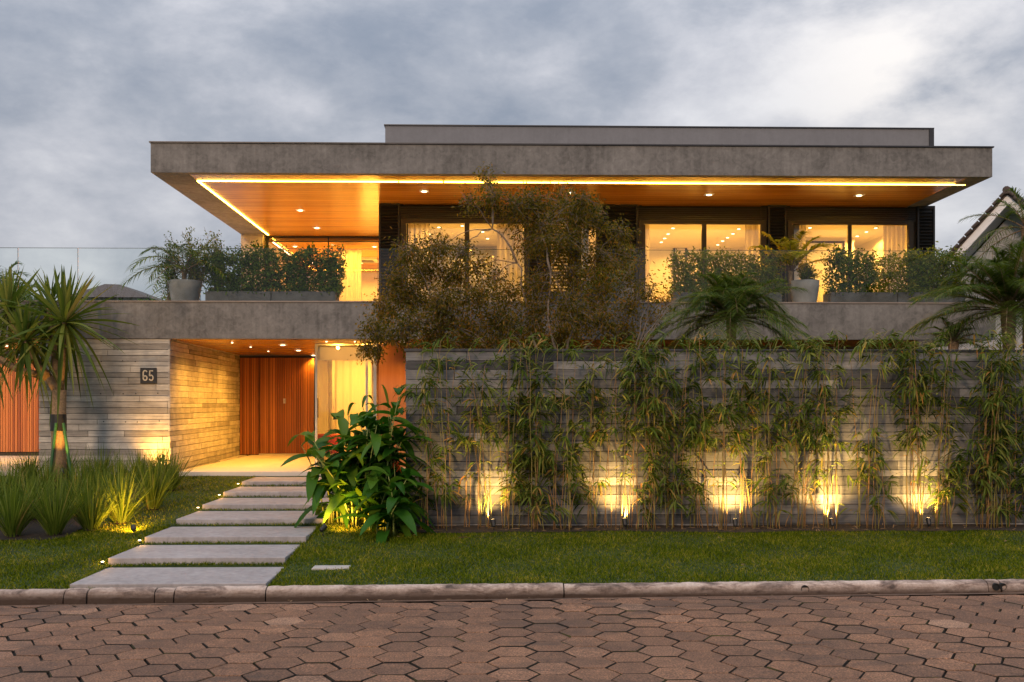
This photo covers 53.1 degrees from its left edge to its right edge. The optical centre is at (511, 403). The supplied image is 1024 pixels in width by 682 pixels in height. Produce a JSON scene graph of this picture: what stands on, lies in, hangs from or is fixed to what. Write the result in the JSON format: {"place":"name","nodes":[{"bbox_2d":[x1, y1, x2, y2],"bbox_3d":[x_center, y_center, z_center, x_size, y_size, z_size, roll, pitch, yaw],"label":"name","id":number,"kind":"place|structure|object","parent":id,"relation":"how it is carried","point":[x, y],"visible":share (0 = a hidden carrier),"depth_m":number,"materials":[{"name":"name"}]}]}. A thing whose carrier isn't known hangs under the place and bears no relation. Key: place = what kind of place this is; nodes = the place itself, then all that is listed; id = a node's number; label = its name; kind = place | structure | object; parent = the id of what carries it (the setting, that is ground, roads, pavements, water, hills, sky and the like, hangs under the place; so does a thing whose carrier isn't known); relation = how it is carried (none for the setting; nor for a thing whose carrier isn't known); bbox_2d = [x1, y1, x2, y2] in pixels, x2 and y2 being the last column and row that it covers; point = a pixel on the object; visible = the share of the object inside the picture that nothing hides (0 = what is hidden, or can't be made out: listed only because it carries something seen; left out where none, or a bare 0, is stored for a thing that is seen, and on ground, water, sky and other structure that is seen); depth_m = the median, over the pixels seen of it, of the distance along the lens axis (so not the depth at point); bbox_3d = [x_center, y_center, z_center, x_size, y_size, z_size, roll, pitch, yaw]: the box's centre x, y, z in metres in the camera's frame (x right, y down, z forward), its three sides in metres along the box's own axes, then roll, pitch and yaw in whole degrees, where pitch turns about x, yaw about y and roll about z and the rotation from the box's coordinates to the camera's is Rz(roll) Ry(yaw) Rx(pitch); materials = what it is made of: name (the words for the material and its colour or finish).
{"place":"outdoors","nodes":[
{"label":"outdoors","id":0,"kind":"place"},
{"bbox_2d":[0,455,246,475],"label":"driveway","id":1,"kind":"structure","parent":0,"point":[5,461],"depth_m":26.55,"materials":[{"name":"stone"}]},
{"bbox_2d":[178,455,404,475],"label":"porch floor","id":2,"kind":"structure","parent":0,"point":[260,465],"depth_m":23.49,"materials":[{"name":"stone"}]},
{"bbox_2d":[0,594,1023,681],"bbox_3d":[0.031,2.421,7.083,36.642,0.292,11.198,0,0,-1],"label":"road","id":3,"kind":"structure","parent":0,"point":[822,638],"depth_m":10.32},
{"bbox_2d":[0,579,1023,604],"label":"kerb","id":4,"kind":"structure","parent":3,"relation":"on","point":[195,594],"depth_m":12.62,"materials":[{"name":"concrete"}]},
{"bbox_2d":[0,592,1023,605],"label":"gutter","id":5,"kind":"object","parent":3,"relation":"on","point":[526,599],"visible":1,"depth_m":12.54,"materials":[{"name":"grey concrete"}]},
{"bbox_2d":[0,475,1023,588],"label":"lawn ground","id":6,"kind":"structure","parent":0,"point":[896,568],"depth_m":14.63,"materials":[{"name":"green plant"}]},
{"bbox_2d":[0,480,140,539],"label":"planting bed","id":7,"kind":"object","parent":6,"relation":"on","point":[34,530],"visible":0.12,"depth_m":16.08,"materials":[{"name":"soil"}]},
{"bbox_2d":[0,450,34,495],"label":"grass clump","id":8,"kind":"object","parent":7,"relation":"on","point":[10,473],"visible":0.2,"depth_m":18.56,"materials":[{"name":"green plant"}]},
{"bbox_2d":[0,464,52,537],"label":"grass clump","id":9,"kind":"object","parent":7,"relation":"on","point":[17,517],"visible":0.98,"depth_m":15.56,"materials":[{"name":"green plant"}]},
{"bbox_2d":[8,447,50,482],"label":"grass clump","id":10,"kind":"object","parent":7,"relation":"on","point":[29,462],"visible":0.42,"depth_m":20.66,"materials":[{"name":"green plant"}]},
{"bbox_2d":[3,455,73,520],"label":"grass clump","id":11,"kind":"object","parent":7,"relation":"on","point":[26,484],"visible":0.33,"depth_m":16.96,"materials":[{"name":"green plant"}]},
{"bbox_2d":[13,455,70,499],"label":"grass clump","id":12,"kind":"object","parent":7,"relation":"on","point":[47,470],"visible":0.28,"depth_m":18.71,"materials":[{"name":"green plant"}]},
{"bbox_2d":[13,469,94,535],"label":"grass clump","id":13,"kind":"object","parent":7,"relation":"on","point":[55,517],"visible":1,"depth_m":15.68,"materials":[{"name":"green plant"}]},
{"bbox_2d":[0,264,138,483],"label":"sword leaf tree","id":14,"kind":"object","parent":7,"relation":"on","point":[21,322],"visible":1,"depth_m":20.47,"materials":[{"name":"green plant"}]},
{"bbox_2d":[37,457,108,516],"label":"grass clump","id":15,"kind":"object","parent":7,"relation":"on","point":[77,483],"visible":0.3,"depth_m":17.26,"materials":[{"name":"green plant"}]},
{"bbox_2d":[45,450,115,494],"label":"grass clump","id":16,"kind":"object","parent":7,"relation":"on","point":[84,463],"visible":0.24,"depth_m":19.03,"materials":[{"name":"green plant"}]},
{"bbox_2d":[73,442,121,478],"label":"grass clump","id":17,"kind":"object","parent":7,"relation":"on","point":[106,462],"visible":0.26,"depth_m":20.78,"materials":[{"name":"green plant"}]},
{"bbox_2d":[74,457,136,509],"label":"grass clump","id":18,"kind":"object","parent":7,"relation":"on","point":[103,474],"visible":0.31,"depth_m":17.81,"materials":[{"name":"green plant"}]},
{"bbox_2d":[86,445,147,490],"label":"grass clump","id":19,"kind":"object","parent":7,"relation":"on","point":[117,464],"visible":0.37,"depth_m":19.59,"materials":[{"name":"green plant"}]},
{"bbox_2d":[55,468,125,530],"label":"grass clump","id":20,"kind":"object","parent":6,"relation":"on","point":[93,518],"visible":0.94,"depth_m":16.10,"materials":[{"name":"green plant"}]},
{"bbox_2d":[82,461,156,523],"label":"grass clump","id":21,"kind":"object","parent":6,"relation":"on","point":[120,514],"visible":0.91,"depth_m":16.65,"materials":[{"name":"green plant"}]},
{"bbox_2d":[115,445,186,509],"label":"grass clump","id":22,"kind":"object","parent":6,"relation":"on","point":[157,493],"visible":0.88,"depth_m":17.94,"materials":[{"name":"green plant"}]},
{"bbox_2d":[144,449,201,490],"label":"grass clump","id":23,"kind":"object","parent":6,"relation":"on","point":[177,480],"visible":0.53,"depth_m":19.99,"materials":[{"name":"green plant"}]},
{"bbox_2d":[70,567,283,588],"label":"stepping slab","id":24,"kind":"structure","parent":6,"relation":"on","point":[167,577],"depth_m":13.09,"materials":[{"name":"concrete"}]},
{"bbox_2d":[108,545,298,564],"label":"stepping slab","id":25,"kind":"structure","parent":6,"relation":"on","point":[222,554],"depth_m":14.29,"materials":[{"name":"concrete"}]},
{"bbox_2d":[145,526,315,543],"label":"stepping slab","id":26,"kind":"structure","parent":6,"relation":"on","point":[284,534],"depth_m":15.60,"materials":[{"name":"concrete"}]},
{"bbox_2d":[176,511,326,524],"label":"stepping slab","id":27,"kind":"structure","parent":6,"relation":"on","point":[232,517],"depth_m":16.92,"materials":[{"name":"concrete"}]},
{"bbox_2d":[202,498,328,509],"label":"stepping slab","id":28,"kind":"structure","parent":6,"relation":"on","point":[259,503],"depth_m":18.21,"materials":[{"name":"concrete"}]},
{"bbox_2d":[223,487,326,496],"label":"stepping slab","id":29,"kind":"structure","parent":6,"relation":"on","point":[271,491],"depth_m":19.50,"materials":[{"name":"concrete"}]},
{"bbox_2d":[242,477,321,485],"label":"stepping slab","id":30,"kind":"structure","parent":6,"relation":"on","point":[267,481],"depth_m":20.76,"materials":[{"name":"concrete"}]},
{"bbox_2d":[281,414,378,527],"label":"broad leaf plant","id":31,"kind":"object","parent":6,"relation":"on","point":[318,490],"visible":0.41,"depth_m":16.64,"materials":[{"name":"green plant"}]},
{"bbox_2d":[304,402,403,527],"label":"broad leaf plant","id":32,"kind":"object","parent":6,"relation":"on","point":[351,472],"visible":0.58,"depth_m":16.44,"materials":[{"name":"green plant"}]},
{"bbox_2d":[322,403,405,518],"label":"broad leaf plant","id":33,"kind":"object","parent":6,"relation":"on","point":[340,413],"visible":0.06,"depth_m":17.22,"materials":[{"name":"green plant"}]},
{"bbox_2d":[333,466,435,542],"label":"broad leaf plant","id":34,"kind":"object","parent":6,"relation":"on","point":[400,508],"visible":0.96,"depth_m":15.92,"materials":[{"name":"green plant"}]},
{"bbox_2d":[335,384,435,530],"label":"broad leaf plant","id":35,"kind":"object","parent":6,"relation":"on","point":[386,450],"visible":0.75,"depth_m":16.44,"materials":[{"name":"green plant"}]},
{"bbox_2d":[0,124,995,473],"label":"house","id":36,"kind":"structure","parent":6,"relation":"on","point":[244,378],"depth_m":23.63,"materials":[{"name":"concrete"}]},
{"bbox_2d":[0,358,40,451],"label":"garage door","id":37,"kind":"structure","parent":36,"relation":"in","point":[19,428],"depth_m":28.95,"materials":[{"name":"brown wood"}]},
{"bbox_2d":[140,368,156,382],"bbox_3d":[-7.736,-0.592,21.785,0.340,0.332,0.038,0,0,-1],"label":"house number sign","id":38,"kind":"object","parent":36,"relation":"attached to","point":[148,375],"visible":1,"depth_m":21.78,"materials":[{"name":"black metal"}]},
{"bbox_2d":[168,279,201,300],"bbox_3d":[-7.190,-2.348,22.535,0.713,0.692,0.713,0,0,-1],"label":"round pot","id":39,"kind":"object","parent":36,"relation":"on","point":[184,289],"visible":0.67,"depth_m":22.26,"materials":[{"name":"concrete"}]},
{"bbox_2d":[153,231,189,300],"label":"shrub","id":40,"kind":"object","parent":39,"relation":"in","point":[170,276],"visible":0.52,"depth_m":22.70,"materials":[{"name":"green plant"}]},
{"bbox_2d":[121,243,243,299],"bbox_3d":[-7.099,-2.714,22.344,3.080,1.509,3.100,0,0,-1],"label":"potted palm","id":41,"kind":"object","parent":39,"relation":"in","point":[183,273],"visible":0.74,"depth_m":22.30,"materials":[{"name":"green plant"}]},
{"bbox_2d":[172,226,210,299],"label":"shrub","id":42,"kind":"object","parent":39,"relation":"in","point":[195,275],"visible":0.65,"depth_m":22.59,"materials":[{"name":"green plant"}]},
{"bbox_2d":[205,291,270,300],"bbox_3d":[-5.952,-2.216,22.485,1.405,0.431,0.540,0,0,-1],"label":"planter box","id":43,"kind":"object","parent":36,"relation":"on","point":[231,296],"visible":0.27,"depth_m":22.21,"materials":[{"name":"concrete"}]},
{"bbox_2d":[200,240,281,296],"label":"hedge","id":44,"kind":"object","parent":43,"relation":"in","point":[250,272],"visible":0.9,"depth_m":22.37,"materials":[{"name":"green plant"}]},
{"bbox_2d":[260,358,313,452],"bbox_3d":[-6.419,0.060,29.180,1.510,2.720,0.110,0,0,-1],"label":"front door","id":45,"kind":"structure","parent":36,"relation":"in","point":[307,364],"depth_m":29.21,"materials":[{"name":"brown wood"}]},
{"bbox_2d":[271,291,338,300],"bbox_3d":[-4.535,-2.218,22.518,1.388,0.435,0.540,0,0,-1],"label":"planter box","id":46,"kind":"object","parent":36,"relation":"on","point":[297,296],"visible":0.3,"depth_m":22.25,"materials":[{"name":"concrete"}]},
{"bbox_2d":[268,242,349,297],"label":"hedge","id":47,"kind":"object","parent":46,"relation":"in","point":[293,281],"visible":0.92,"depth_m":22.39,"materials":[{"name":"green plant"}]},
{"bbox_2d":[266,236,378,289],"bbox_3d":[-3.880,-3.491,30.566,6.882,2.982,0.100,0,0,-1],"label":"window","id":48,"kind":"structure","parent":36,"relation":"in","point":[267,237],"depth_m":30.50,"materials":[{"name":"metal"}]},
{"bbox_2d":[315,344,376,466],"bbox_3d":[-3.818,0.050,23.520,1.406,2.840,0.151,0,0,-1],"label":"window","id":49,"kind":"structure","parent":36,"relation":"in","point":[316,345],"depth_m":23.53,"materials":[{"name":"metal"}]},
{"bbox_2d":[341,249,361,300],"bbox_3d":[-4.937,-3.376,31.494,0.640,2.712,0.132,0,0,-1],"label":"curtain","id":50,"kind":"object","parent":36,"relation":"hanging from","point":[353,272],"visible":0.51,"depth_m":31.50,"materials":[{"name":"beige fabric"}]},
{"bbox_2d":[336,361,371,450],"bbox_3d":[-4.044,0.090,26.210,0.915,2.720,0.079,0,0,-1],"label":"curtain","id":51,"kind":"object","parent":36,"relation":"hanging from","point":[350,381],"visible":0.39,"depth_m":26.21,"materials":[{"name":"beige fabric"}]},
{"bbox_2d":[408,223,428,300],"bbox_3d":[-2.379,-3.345,26.053,0.558,2.650,0.119,0,0,-1],"label":"curtain","id":52,"kind":"object","parent":36,"relation":"hanging from","point":[415,229],"visible":0.07,"depth_m":26.05,"materials":[{"name":"beige fabric"}]},
{"bbox_2d":[401,219,527,299],"bbox_3d":[-1.168,-3.295,25.591,3.205,2.590,0.104,0,0,-1],"label":"window","id":53,"kind":"structure","parent":36,"relation":"in","point":[403,221],"depth_m":25.54,"materials":[{"name":"brown metal"}]},
{"bbox_2d":[497,224,521,300],"bbox_3d":[-0.061,-3.345,26.104,0.641,2.650,0.133,0,0,-1],"label":"curtain","id":54,"kind":"object","parent":36,"relation":"hanging from","point":[505,254],"visible":0.34,"depth_m":26.10,"materials":[{"name":"beige fabric"}]},
{"bbox_2d":[638,220,765,301],"bbox_3d":[4.778,-3.295,25.733,3.213,2.590,0.104,0,0,-1],"label":"window","id":55,"kind":"structure","parent":36,"relation":"in","point":[641,238],"depth_m":25.69,"materials":[{"name":"brown metal"}]},
{"bbox_2d":[671,292,781,301],"bbox_3d":[4.744,-2.218,22.739,2.351,0.436,0.540,0,0,-1],"label":"planter box","id":56,"kind":"object","parent":36,"relation":"on","point":[771,296],"visible":0.24,"depth_m":22.48,"materials":[{"name":"concrete"}]},
{"bbox_2d":[662,245,789,299],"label":"hedge","id":57,"kind":"object","parent":56,"relation":"in","point":[693,286],"visible":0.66,"depth_m":22.64,"materials":[{"name":"green plant"}]},
{"bbox_2d":[745,225,758,280],"bbox_3d":[6.151,-3.345,26.253,0.372,2.650,0.121,0,0,-1],"label":"curtain","id":58,"kind":"object","parent":36,"relation":"hanging from","point":[751,235],"visible":0.18,"depth_m":26.25,"materials":[{"name":"beige fabric"}]},
{"bbox_2d":[790,279,819,301],"bbox_3d":[6.503,-2.361,22.761,0.646,0.718,0.646,0,0,-1],"label":"round pot","id":59,"kind":"object","parent":36,"relation":"on","point":[812,287],"visible":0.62,"depth_m":22.51,"materials":[{"name":"concrete"}]},
{"bbox_2d":[748,230,843,283],"bbox_3d":[6.202,-3.246,22.893,2.117,1.191,2.093,0,0,-42],"label":"potted palm","id":60,"kind":"object","parent":59,"relation":"in","point":[789,245],"visible":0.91,"depth_m":22.61,"materials":[{"name":"green plant"}]},
{"bbox_2d":[806,241,844,301],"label":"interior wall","id":61,"kind":"structure","parent":36,"relation":"in","point":[815,256],"depth_m":29.09,"materials":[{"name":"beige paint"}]},
{"bbox_2d":[787,221,913,301],"bbox_3d":[8.525,-3.295,25.822,3.197,2.590,0.104,0,0,-1],"label":"window","id":62,"kind":"structure","parent":36,"relation":"in","point":[790,224],"depth_m":25.78,"materials":[{"name":"brown metal"}]},
{"bbox_2d":[823,292,896,301],"bbox_3d":[7.745,-2.223,22.811,1.468,0.445,0.540,0,0,-1],"label":"planter box","id":63,"kind":"object","parent":36,"relation":"on","point":[861,297],"visible":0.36,"depth_m":22.54,"materials":[{"name":"concrete"}]},
{"bbox_2d":[819,242,882,294],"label":"hedge","id":64,"kind":"object","parent":63,"relation":"in","point":[866,275],"visible":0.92,"depth_m":22.71,"materials":[{"name":"green plant"}]},
{"bbox_2d":[870,244,910,293],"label":"hedge","id":65,"kind":"object","parent":63,"relation":"in","point":[890,275],"visible":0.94,"depth_m":22.74,"materials":[{"name":"green plant"}]},
{"bbox_2d":[883,225,905,291],"bbox_3d":[9.845,-3.345,26.339,0.597,2.650,0.128,0,0,-1],"label":"curtain","id":66,"kind":"object","parent":36,"relation":"hanging from","point":[894,237],"visible":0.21,"depth_m":26.34,"materials":[{"name":"beige fabric"}]},
{"bbox_2d":[897,292,964,301],"bbox_3d":[9.248,-2.224,22.847,1.494,0.449,0.540,0,0,-1],"label":"planter box","id":67,"kind":"object","parent":36,"relation":"on","point":[902,296],"visible":0.1,"depth_m":22.57,"materials":[{"name":"concrete"}]},
{"bbox_2d":[893,241,971,295],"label":"hedge","id":68,"kind":"object","parent":67,"relation":"in","point":[921,265],"visible":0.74,"depth_m":22.70,"materials":[{"name":"green plant"}]},
{"bbox_3d":[1.360,-2.214,22.659,1.859,0.428,0.540,0,0,-1],"label":"planter box","id":69,"kind":"object","parent":36,"relation":"on","visible":0},
{"bbox_2d":[575,262,619,292],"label":"hedge","id":70,"kind":"object","parent":69,"relation":"in","point":[596,276],"visible":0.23,"depth_m":22.59,"materials":[{"name":"green plant"}]},
{"bbox_2d":[350,162,680,365],"bbox_3d":[0.184,-1.329,19.435,6.472,6.860,3.083,0,0,-1],"label":"garden tree","id":71,"kind":"object","parent":6,"relation":"on","point":[443,305],"visible":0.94,"depth_m":19.21,"materials":[{"name":"green plant"}]},
{"bbox_2d":[398,524,1023,532],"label":"planting bed","id":72,"kind":"object","parent":6,"relation":"on","point":[663,528],"visible":0.92,"depth_m":16.73,"materials":[{"name":"brown soil"}]},
{"bbox_2d":[394,328,463,528],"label":"bamboo clump","id":73,"kind":"object","parent":72,"relation":"on","point":[428,405],"visible":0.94,"depth_m":16.63,"materials":[{"name":"green plant"}]},
{"bbox_2d":[412,342,472,530],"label":"bamboo clump","id":74,"kind":"object","parent":72,"relation":"on","point":[457,434],"visible":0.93,"depth_m":16.62,"materials":[{"name":"green plant"}]},
{"bbox_2d":[445,337,507,528],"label":"bamboo clump","id":75,"kind":"object","parent":72,"relation":"on","point":[479,420],"visible":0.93,"depth_m":16.77,"materials":[{"name":"green plant"}]},
{"bbox_2d":[474,327,543,528],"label":"bamboo clump","id":76,"kind":"object","parent":72,"relation":"on","point":[509,401],"visible":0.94,"depth_m":16.72,"materials":[{"name":"green plant"}]},
{"bbox_2d":[503,332,566,529],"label":"bamboo clump","id":77,"kind":"object","parent":72,"relation":"on","point":[536,458],"visible":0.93,"depth_m":16.67,"materials":[{"name":"green plant"}]},
{"bbox_2d":[527,336,603,530],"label":"bamboo clump","id":78,"kind":"object","parent":72,"relation":"on","point":[568,471],"visible":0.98,"depth_m":16.64,"materials":[{"name":"green plant"}]},
{"bbox_2d":[555,345,633,527],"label":"bamboo clump","id":79,"kind":"object","parent":72,"relation":"on","point":[607,362],"visible":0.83,"depth_m":16.76,"materials":[{"name":"green plant"}]},
{"bbox_2d":[569,334,660,529],"bbox_3d":[1.711,0.475,16.666,1.621,3.211,0.710,0,0,-1],"label":"bamboo clump","id":80,"kind":"object","parent":72,"relation":"on","point":[623,428],"visible":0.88,"depth_m":16.70,"materials":[{"name":"green plant"}]},
{"bbox_2d":[607,329,683,529],"bbox_3d":[2.187,0.425,16.611,1.321,3.311,0.841,0,0,-1],"label":"bamboo clump","id":81,"kind":"object","parent":72,"relation":"on","point":[659,409],"visible":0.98,"depth_m":16.56,"materials":[{"name":"green plant"}]},
{"bbox_2d":[624,329,715,527],"bbox_3d":[2.558,0.440,16.686,1.538,3.289,0.709,0,0,-1],"label":"bamboo clump","id":82,"kind":"object","parent":72,"relation":"on","point":[675,500],"visible":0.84,"depth_m":16.74,"materials":[{"name":"green plant"}]},
{"bbox_2d":[670,327,731,527],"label":"bamboo clump","id":83,"kind":"object","parent":72,"relation":"on","point":[699,440],"visible":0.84,"depth_m":16.85,"materials":[{"name":"green plant"}]},
{"bbox_2d":[681,328,755,529],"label":"bamboo clump","id":84,"kind":"object","parent":72,"relation":"on","point":[724,414],"visible":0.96,"depth_m":16.62,"materials":[{"name":"green plant"}]},
{"bbox_2d":[706,339,774,528],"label":"bamboo clump","id":85,"kind":"object","parent":72,"relation":"on","point":[734,399],"visible":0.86,"depth_m":16.83,"materials":[{"name":"green plant"}]},
{"bbox_2d":[737,334,814,528],"bbox_3d":[4.313,0.473,16.789,1.189,3.233,0.842,0,0,25],"label":"bamboo clump","id":86,"kind":"object","parent":72,"relation":"on","point":[769,449],"visible":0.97,"depth_m":16.79,"materials":[{"name":"green plant"}]},
{"bbox_2d":[744,333,845,528],"bbox_3d":[4.657,0.465,16.740,1.757,3.240,0.702,0,0,-1],"label":"bamboo clump","id":87,"kind":"object","parent":72,"relation":"on","point":[810,438],"visible":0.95,"depth_m":16.74,"materials":[{"name":"green plant"}]},
{"bbox_2d":[792,329,868,529],"bbox_3d":[5.191,0.427,16.723,1.239,3.320,0.761,0,0,-1],"label":"bamboo clump","id":88,"kind":"object","parent":72,"relation":"on","point":[828,438],"visible":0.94,"depth_m":16.73,"materials":[{"name":"green plant"}]},
{"bbox_2d":[826,328,909,528],"bbox_3d":[5.800,0.426,16.727,1.359,3.322,0.781,0,0,-1],"label":"bamboo clump","id":89,"kind":"object","parent":72,"relation":"on","point":[868,448],"visible":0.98,"depth_m":16.72,"materials":[{"name":"green plant"}]},
{"bbox_2d":[880,330,963,528],"bbox_3d":[6.765,0.443,16.769,1.429,3.285,0.743,0,0,-1],"label":"bamboo clump","id":90,"kind":"object","parent":72,"relation":"on","point":[916,391],"visible":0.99,"depth_m":16.79,"materials":[{"name":"green plant"}]},
{"bbox_2d":[916,329,981,527],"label":"bamboo clump","id":91,"kind":"object","parent":72,"relation":"on","point":[942,492],"visible":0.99,"depth_m":16.79,"materials":[{"name":"green plant"}]},
{"bbox_2d":[941,327,1023,528],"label":"bamboo clump","id":92,"kind":"object","parent":72,"relation":"on","point":[987,466],"visible":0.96,"depth_m":16.70,"materials":[{"name":"green plant"}]},
{"bbox_2d":[969,332,1023,527],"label":"bamboo clump","id":93,"kind":"object","parent":72,"relation":"on","point":[1001,421],"visible":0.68,"depth_m":16.84,"materials":[{"name":"green plant"}]},
{"bbox_2d":[1000,334,1023,510],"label":"bamboo clump","id":94,"kind":"object","parent":72,"relation":"on","point":[1021,481],"visible":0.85,"depth_m":16.87,"materials":[{"name":"green plant"}]},
{"bbox_2d":[404,349,1023,525],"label":"garden wall","id":95,"kind":"structure","parent":6,"relation":"on","point":[847,499],"depth_m":17.08,"materials":[{"name":"concrete"}]},
{"bbox_2d":[640,270,822,348],"bbox_3d":[3.995,-0.171,18.612,3.312,4.481,3.174,0,0,41],"label":"date palm","id":96,"kind":"object","parent":6,"relation":"on","point":[730,301],"visible":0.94,"depth_m":18.43,"materials":[{"name":"green plant"}]},
{"bbox_2d":[918,317,991,348],"bbox_3d":[8.257,0.228,19.251,1.485,3.683,1.308,0,0,39],"label":"date palm","id":97,"kind":"object","parent":6,"relation":"on","point":[954,341],"visible":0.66,"depth_m":19.13,"materials":[{"name":"green plant"}]},
{"bbox_2d":[903,236,1023,349],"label":"date palm","id":98,"kind":"object","parent":6,"relation":"on","point":[1003,291],"visible":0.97,"depth_m":18.87,"materials":[{"name":"green plant"}]},
{"bbox_2d":[959,186,1023,348],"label":"date palm","id":99,"kind":"object","parent":6,"relation":"on","point":[1013,209],"visible":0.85,"depth_m":20.82,"materials":[{"name":"green plant"}]},
{"bbox_2d":[0,0,1023,300],"label":"sky","id":100,"kind":"structure","parent":0,"point":[86,86],"materials":[{"name":"grey"}]},
{"label":"ground","id":101,"kind":"structure","parent":0,"visible":0},
{"bbox_2d":[72,284,161,299],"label":"distant house","id":102,"kind":"structure","parent":101,"relation":"on","point":[126,293],"depth_m":60.04,"materials":[{"name":"tile"}]},
{"bbox_2d":[926,186,1023,349],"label":"neighbour house","id":103,"kind":"structure","parent":101,"relation":"on","point":[978,229],"depth_m":35.17,"materials":[{"name":"tile"}]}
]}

